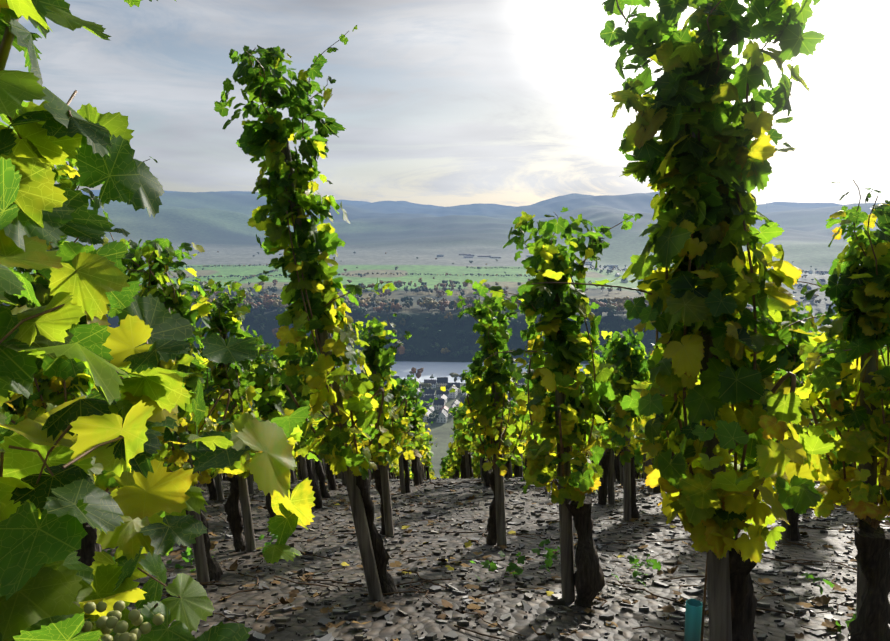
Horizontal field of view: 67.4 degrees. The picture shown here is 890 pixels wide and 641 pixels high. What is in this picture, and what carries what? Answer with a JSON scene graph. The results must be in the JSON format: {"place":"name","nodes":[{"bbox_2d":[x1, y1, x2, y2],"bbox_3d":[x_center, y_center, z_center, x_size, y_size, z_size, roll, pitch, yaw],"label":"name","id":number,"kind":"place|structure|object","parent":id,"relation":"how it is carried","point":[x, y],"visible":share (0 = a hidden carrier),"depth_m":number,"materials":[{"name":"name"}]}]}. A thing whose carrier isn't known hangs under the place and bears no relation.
{"place":"outdoors","nodes":[
{"label":"outdoors","id":0,"kind":"place"},
{"bbox_2d":[269,361,586,382],"bbox_3d":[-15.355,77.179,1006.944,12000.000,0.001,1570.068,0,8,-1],"label":"river water","id":1,"kind":"structure","parent":0,"point":[402,369],"depth_m":1028.67,"materials":[{"name":"white liquid"}]},
{"bbox_2d":[0,0,889,206],"label":"sky","id":2,"kind":"structure","parent":0,"point":[445,103],"materials":[{"name":"white"}]},
{"bbox_2d":[2,190,889,640],"bbox_3d":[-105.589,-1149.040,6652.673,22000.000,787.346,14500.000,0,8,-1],"label":"terrain","id":3,"kind":"structure","parent":0,"point":[380,238],"depth_m":9.97,"materials":[{"name":"grey soil"}]},
{"bbox_2d":[0,396,19,453],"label":"vine","id":4,"kind":"object","parent":3,"relation":"on","point":[3,400],"visible":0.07,"depth_m":4.32,"materials":[{"name":"green plant"}]},
{"bbox_2d":[0,382,41,451],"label":"vine","id":5,"kind":"object","parent":3,"relation":"on","point":[16,406],"visible":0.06,"depth_m":6.92,"materials":[{"name":"green plant"}]},
{"bbox_2d":[0,156,157,565],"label":"vine","id":6,"kind":"object","parent":3,"relation":"on","point":[51,394],"visible":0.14,"depth_m":3.14,"materials":[{"name":"green plant"}]},
{"bbox_2d":[0,0,315,640],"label":"vine","id":7,"kind":"object","parent":3,"relation":"on","point":[52,588],"visible":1,"depth_m":1.00,"materials":[{"name":"green plant"}]},
{"bbox_2d":[102,210,247,583],"bbox_3d":[-1.817,0.709,4.599,1.042,2.890,0.973,0,8,-1],"label":"vine","id":8,"kind":"object","parent":3,"relation":"on","point":[160,253],"visible":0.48,"depth_m":4.47,"materials":[{"name":"green plant"}]},
{"bbox_2d":[164,370,208,472],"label":"vine","id":9,"kind":"object","parent":3,"relation":"on","point":[169,443],"visible":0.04,"depth_m":7.93,"materials":[{"name":"green plant"}]},
{"bbox_2d":[202,367,224,500],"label":"vine","id":10,"kind":"object","parent":3,"relation":"on","point":[215,488],"visible":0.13,"depth_m":9.24,"materials":[{"name":"green plant"}]},
{"bbox_2d":[220,473,226,480],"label":"vine","id":11,"kind":"object","parent":3,"relation":"on","point":[224,476],"depth_m":21.37,"materials":[{"name":"brown plant"}]},
{"bbox_2d":[182,270,269,551],"bbox_3d":[-1.884,0.957,5.839,0.973,2.790,0.837,6,10,36],"label":"vine","id":12,"kind":"object","parent":3,"relation":"on","point":[231,376],"visible":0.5,"depth_m":5.73,"materials":[{"name":"green plant"}]},
{"bbox_2d":[222,366,260,493],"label":"vine","id":13,"kind":"object","parent":3,"relation":"on","point":[250,484],"depth_m":10.42,"materials":[{"name":"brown plant"}]},
{"bbox_2d":[242,342,302,517],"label":"vine","id":14,"kind":"object","parent":3,"relation":"on","point":[271,401],"visible":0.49,"depth_m":7.17,"materials":[{"name":"green plant"}]},
{"bbox_2d":[261,349,321,508],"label":"vine","id":15,"kind":"object","parent":3,"relation":"on","point":[305,463],"visible":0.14,"depth_m":8.44,"materials":[{"name":"green plant"}]},
{"bbox_2d":[290,469,294,481],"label":"vine","id":16,"kind":"object","parent":3,"relation":"on","point":[292,478],"depth_m":14.25,"materials":[{"name":"brown plant"}]},
{"bbox_2d":[294,453,301,479],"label":"vine","id":17,"kind":"object","parent":3,"relation":"on","point":[299,471],"depth_m":20.81,"materials":[{"name":"brown plant"}]},
{"bbox_2d":[214,25,408,600],"bbox_3d":[-0.772,0.202,3.991,1.080,3.740,0.979,0,8,-1],"label":"vine","id":18,"kind":"object","parent":3,"relation":"on","point":[317,307],"visible":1,"depth_m":3.82,"materials":[{"name":"green plant"}]},
{"bbox_2d":[305,347,330,497],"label":"vine","id":19,"kind":"object","parent":3,"relation":"on","point":[317,467],"depth_m":9.78,"materials":[{"name":"brown plant"}]},
{"bbox_2d":[319,457,325,478],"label":"vine","id":20,"kind":"object","parent":3,"relation":"on","point":[323,465],"depth_m":17.96,"materials":[{"name":"brown plant"}]},
{"bbox_2d":[312,359,350,489],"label":"vine","id":21,"kind":"object","parent":3,"relation":"on","point":[330,475],"visible":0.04,"depth_m":10.96,"materials":[{"name":"brown plant"}]},
{"bbox_2d":[335,368,357,436],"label":"vine","id":22,"kind":"object","parent":3,"relation":"on","point":[350,396],"visible":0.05,"depth_m":13.32,"materials":[{"name":"green plant"}]},
{"bbox_2d":[340,381,358,485],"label":"vine","id":23,"kind":"object","parent":3,"relation":"on","point":[342,474],"visible":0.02,"depth_m":12.21,"materials":[{"name":"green plant"}]},
{"bbox_2d":[327,313,432,536],"bbox_3d":[-0.684,1.178,6.554,0.967,2.563,0.668,-4,9,-26],"label":"vine","id":24,"kind":"object","parent":3,"relation":"on","point":[380,359],"visible":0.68,"depth_m":6.50,"materials":[{"name":"green plant"}]},
{"bbox_2d":[148,263,624,281],"bbox_3d":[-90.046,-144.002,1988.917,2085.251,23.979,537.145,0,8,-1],"label":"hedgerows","id":25,"kind":"object","parent":3,"relation":"on","point":[272,270],"visible":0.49,"depth_m":1862.89,"materials":[{"name":"green plant"}]},
{"bbox_2d":[388,461,392,478],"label":"vine","id":26,"kind":"object","parent":3,"relation":"on","point":[390,476],"visible":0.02,"depth_m":22.39,"materials":[{"name":"brown plant"}]},
{"bbox_2d":[389,458,398,478],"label":"vine","id":27,"kind":"object","parent":3,"relation":"on","point":[395,460],"visible":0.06,"depth_m":24.82,"materials":[{"name":"yellow plant"}]},
{"bbox_2d":[392,462,398,472],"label":"vine","id":28,"kind":"object","parent":3,"relation":"on","point":[395,469],"visible":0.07,"depth_m":25.98,"materials":[{"name":"green plant"}]},
{"bbox_2d":[222,376,583,422],"bbox_3d":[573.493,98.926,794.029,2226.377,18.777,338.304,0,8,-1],"label":"village houses","id":29,"kind":"structure","parent":3,"relation":"on","point":[441,401],"depth_m":840.84,"materials":[{"name":"grey"}]},
{"bbox_2d":[381,374,436,493],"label":"vine","id":30,"kind":"object","parent":3,"relation":"on","point":[403,461],"visible":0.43,"depth_m":10.30,"materials":[{"name":"green plant"}]},
{"bbox_2d":[404,378,430,474],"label":"vine","id":31,"kind":"object","parent":3,"relation":"on","point":[417,387],"visible":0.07,"depth_m":14.01,"materials":[{"name":"green plant"}]},
{"bbox_2d":[403,430,436,479],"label":"vine","id":32,"kind":"object","parent":3,"relation":"on","point":[422,447],"visible":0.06,"depth_m":15.15,"materials":[{"name":"green plant"}]},
{"bbox_2d":[403,381,437,485],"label":"vine","id":33,"kind":"object","parent":3,"relation":"on","point":[420,412],"visible":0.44,"depth_m":11.64,"materials":[{"name":"green plant"}]},
{"bbox_2d":[408,450,434,478],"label":"vine","id":34,"kind":"object","parent":3,"relation":"on","point":[427,459],"visible":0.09,"depth_m":20.47,"materials":[{"name":"yellow plant"}]},
{"bbox_2d":[195,344,652,382],"bbox_3d":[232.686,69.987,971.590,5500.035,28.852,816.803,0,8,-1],"label":"riverside trees","id":35,"kind":"object","parent":3,"relation":"on","point":[400,350],"visible":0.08,"depth_m":1074.53,"materials":[{"name":"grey plant"}]},
{"bbox_2d":[420,418,427,479],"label":"vine","id":36,"kind":"object","parent":3,"relation":"on","point":[425,454],"visible":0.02,"depth_m":17.78,"materials":[{"name":"green plant"}]},
{"bbox_2d":[423,437,434,478],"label":"vine","id":37,"kind":"object","parent":3,"relation":"on","point":[426,468],"visible":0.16,"depth_m":21.83,"materials":[{"name":"green plant"}]},
{"bbox_2d":[0,293,880,356],"bbox_3d":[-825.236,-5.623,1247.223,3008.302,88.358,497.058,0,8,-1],"label":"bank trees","id":38,"kind":"object","parent":3,"relation":"on","point":[272,302],"visible":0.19,"depth_m":1138.32,"materials":[{"name":"grey"}]},
{"bbox_2d":[440,458,447,477],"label":"vine","id":39,"kind":"object","parent":3,"relation":"on","point":[443,463],"visible":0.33,"depth_m":34.70,"materials":[{"name":"green plant"}]},
{"bbox_2d":[444,456,451,478],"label":"vine","id":40,"kind":"object","parent":3,"relation":"on","point":[446,467],"visible":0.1,"depth_m":31.14,"materials":[{"name":"green plant"}]},
{"bbox_2d":[448,449,454,474],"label":"vine","id":41,"kind":"object","parent":3,"relation":"on","point":[451,464],"visible":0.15,"depth_m":24.78,"materials":[{"name":"green plant"}]},
{"bbox_2d":[446,450,460,478],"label":"vine","id":42,"kind":"object","parent":3,"relation":"on","point":[449,457],"visible":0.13,"depth_m":27.31,"materials":[{"name":"green plant"}]},
{"bbox_2d":[450,448,459,477],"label":"vine","id":43,"kind":"object","parent":3,"relation":"on","point":[457,470],"visible":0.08,"depth_m":23.57,"materials":[{"name":"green plant"}]},
{"bbox_2d":[450,433,461,477],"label":"vine","id":44,"kind":"object","parent":3,"relation":"on","point":[454,435],"visible":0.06,"depth_m":22.36,"materials":[{"name":"green plant"}]},
{"bbox_2d":[453,438,460,465],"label":"vine","id":45,"kind":"object","parent":3,"relation":"on","point":[457,463],"visible":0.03,"depth_m":20.90,"materials":[{"name":"green plant"}]},
{"bbox_2d":[448,405,473,478],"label":"vine","id":46,"kind":"object","parent":3,"relation":"on","point":[459,440],"visible":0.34,"depth_m":16.04,"materials":[{"name":"green plant"}]},
{"bbox_2d":[451,427,472,477],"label":"vine","id":47,"kind":"object","parent":3,"relation":"on","point":[458,456],"visible":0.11,"depth_m":18.36,"materials":[{"name":"green plant"}]},
{"bbox_2d":[449,407,475,478],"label":"vine","id":48,"kind":"object","parent":3,"relation":"on","point":[464,464],"visible":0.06,"depth_m":17.21,"materials":[{"name":"green plant"}]},
{"bbox_2d":[454,368,490,486],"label":"vine","id":49,"kind":"object","parent":3,"relation":"on","point":[486,481],"visible":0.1,"depth_m":10.98,"materials":[{"name":"green plant"}]},
{"bbox_2d":[462,386,487,481],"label":"vine","id":50,"kind":"object","parent":3,"relation":"on","point":[467,432],"visible":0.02,"depth_m":12.08,"materials":[{"name":"green plant"}]},
{"bbox_2d":[472,452,480,477],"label":"vine","id":51,"kind":"object","parent":3,"relation":"on","point":[475,471],"visible":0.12,"depth_m":31.09,"materials":[{"name":"green plant"}]},
{"bbox_2d":[474,456,480,473],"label":"vine","id":52,"kind":"object","parent":3,"relation":"on","point":[478,467],"visible":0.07,"depth_m":28.45,"materials":[{"name":"green plant"}]},
{"bbox_2d":[76,477,889,640],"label":"slate chips","id":53,"kind":"object","parent":3,"relation":"on","point":[333,633],"visible":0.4,"depth_m":4.89,"materials":[{"name":"grey stone"}]},
{"bbox_2d":[440,290,529,546],"bbox_3d":[0.465,0.966,5.945,0.935,2.730,0.958,-8,11,-42],"label":"vine","id":54,"kind":"object","parent":3,"relation":"on","point":[485,408],"visible":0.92,"depth_m":5.82,"materials":[{"name":"green plant"}]},
{"bbox_2d":[138,277,834,323],"bbox_3d":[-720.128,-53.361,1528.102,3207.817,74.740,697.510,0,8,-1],"label":"trees","id":55,"kind":"object","parent":3,"relation":"on","point":[422,287],"visible":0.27,"depth_m":1461.54,"materials":[{"name":"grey plant"}]},
{"bbox_2d":[465,375,518,461],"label":"vine","id":56,"kind":"object","parent":3,"relation":"on","point":[467,437],"visible":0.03,"depth_m":9.79,"materials":[{"name":"green plant"}]},
{"bbox_2d":[168,251,840,425],"bbox_3d":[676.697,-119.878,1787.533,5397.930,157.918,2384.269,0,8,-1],"label":"settlement trees","id":57,"kind":"object","parent":3,"relation":"on","point":[430,418],"visible":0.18,"depth_m":1697.54,"materials":[{"name":"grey plant"}]},
{"bbox_2d":[504,426,512,477],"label":"vine","id":58,"kind":"object","parent":3,"relation":"on","point":[510,468],"depth_m":18.59,"materials":[{"name":"brown plant"}]},
{"bbox_2d":[509,399,522,477],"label":"vine","id":59,"kind":"object","parent":3,"relation":"on","point":[516,475],"depth_m":17.48,"materials":[{"name":"brown plant"}]},
{"bbox_2d":[509,400,525,476],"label":"vine","id":60,"kind":"object","parent":3,"relation":"on","point":[519,468],"visible":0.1,"depth_m":15.99,"materials":[{"name":"green plant"}]},
{"bbox_2d":[513,392,527,469],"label":"vine","id":61,"kind":"object","parent":3,"relation":"on","point":[521,437],"visible":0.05,"depth_m":14.80,"materials":[{"name":"green plant"}]},
{"bbox_2d":[520,379,531,439],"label":"vine","id":62,"kind":"object","parent":3,"relation":"on","point":[525,390],"visible":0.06,"depth_m":13.41,"materials":[{"name":"green plant"}]},
{"bbox_2d":[437,254,617,266],"bbox_3d":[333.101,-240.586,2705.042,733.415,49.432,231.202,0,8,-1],"label":"industrial halls","id":63,"kind":"object","parent":3,"relation":"on","point":[585,263],"visible":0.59,"depth_m":2688.57,"materials":[{"name":"grey"}]},
{"bbox_2d":[521,354,553,466],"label":"vine","id":64,"kind":"object","parent":3,"relation":"on","point":[530,399],"visible":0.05,"depth_m":12.08,"materials":[{"name":"green plant"}]},
{"bbox_2d":[465,207,642,606],"bbox_3d":[0.650,0.697,4.101,1.038,2.763,0.876,0,8,-1],"label":"vine","id":65,"kind":"object","parent":3,"relation":"on","point":[558,374],"visible":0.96,"depth_m":3.99,"materials":[{"name":"green plant"}]},
{"bbox_2d":[582,367,598,464],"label":"vine","id":66,"kind":"object","parent":3,"relation":"on","point":[586,379],"visible":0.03,"depth_m":13.52,"materials":[{"name":"green plant"}]},
{"bbox_2d":[590,420,620,481],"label":"vine","id":67,"kind":"object","parent":3,"relation":"on","point":[616,465],"depth_m":12.53,"materials":[{"name":"brown plant"}]},
{"bbox_2d":[590,395,632,485],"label":"vine","id":68,"kind":"object","parent":3,"relation":"on","point":[621,469],"depth_m":11.42,"materials":[{"name":"brown plant"}]},
{"bbox_2d":[589,345,634,504],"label":"vine","id":69,"kind":"object","parent":3,"relation":"on","point":[606,463],"visible":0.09,"depth_m":8.52,"materials":[{"name":"green plant"}]},
{"bbox_2d":[597,328,653,520],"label":"vine","id":70,"kind":"object","parent":3,"relation":"on","point":[629,361],"visible":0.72,"depth_m":7.16,"materials":[{"name":"green plant"}]},
{"bbox_2d":[635,460,642,478],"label":"vine","id":71,"kind":"object","parent":3,"relation":"on","point":[639,469],"visible":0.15,"depth_m":27.13,"materials":[{"name":"green plant"}]},
{"bbox_2d":[641,425,646,479],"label":"vine","id":72,"kind":"object","parent":3,"relation":"on","point":[645,464],"depth_m":14.26,"materials":[{"name":"brown plant"}]},
{"bbox_2d":[630,422,660,492],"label":"vine","id":73,"kind":"object","parent":3,"relation":"on","point":[657,488],"visible":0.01,"depth_m":10.17,"materials":[{"name":"green plant"}]},
{"bbox_2d":[517,0,834,640],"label":"vine","id":74,"kind":"object","parent":3,"relation":"on","point":[704,163],"visible":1,"depth_m":2.16,"materials":[{"name":"green plant"}]},
{"bbox_2d":[684,555,706,640],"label":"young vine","id":75,"kind":"object","parent":3,"relation":"on","point":[694,618],"visible":0.84,"depth_m":3.45,"materials":[{"name":"plastic"}]},
{"bbox_2d":[651,343,756,471],"bbox_3d":[1.902,1.086,4.805,0.787,2.156,0.757,-7,9,8],"label":"vine","id":76,"kind":"object","parent":3,"relation":"on","point":[728,467],"visible":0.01,"depth_m":4.83,"materials":[{"name":"green plant"}]},
{"bbox_2d":[756,302,834,540],"bbox_3d":[3.224,1.075,6.149,0.859,2.579,0.826,0,13,26],"label":"vine","id":77,"kind":"object","parent":3,"relation":"on","point":[788,358],"visible":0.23,"depth_m":5.92,"materials":[{"name":"green plant"}]},
{"bbox_2d":[801,332,836,439],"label":"vine","id":78,"kind":"object","parent":3,"relation":"on","point":[823,415],"visible":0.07,"depth_m":7.94,"materials":[{"name":"green plant"}]},
{"bbox_2d":[775,179,889,640],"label":"vine","id":79,"kind":"object","parent":3,"relation":"on","point":[858,429],"visible":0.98,"depth_m":3.25,"materials":[{"name":"green plant"}]},
{"bbox_2d":[828,355,855,496],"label":"vine","id":80,"kind":"object","parent":3,"relation":"on","point":[849,362],"visible":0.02,"depth_m":9.37,"materials":[{"name":"green plant"}]},
{"bbox_2d":[576,262,839,332],"bbox_3d":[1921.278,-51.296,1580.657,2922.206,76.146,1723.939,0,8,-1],"label":"trees","id":81,"kind":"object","parent":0,"point":[820,281],"depth_m":1738.48,"materials":[{"name":"grey"}]}
]}

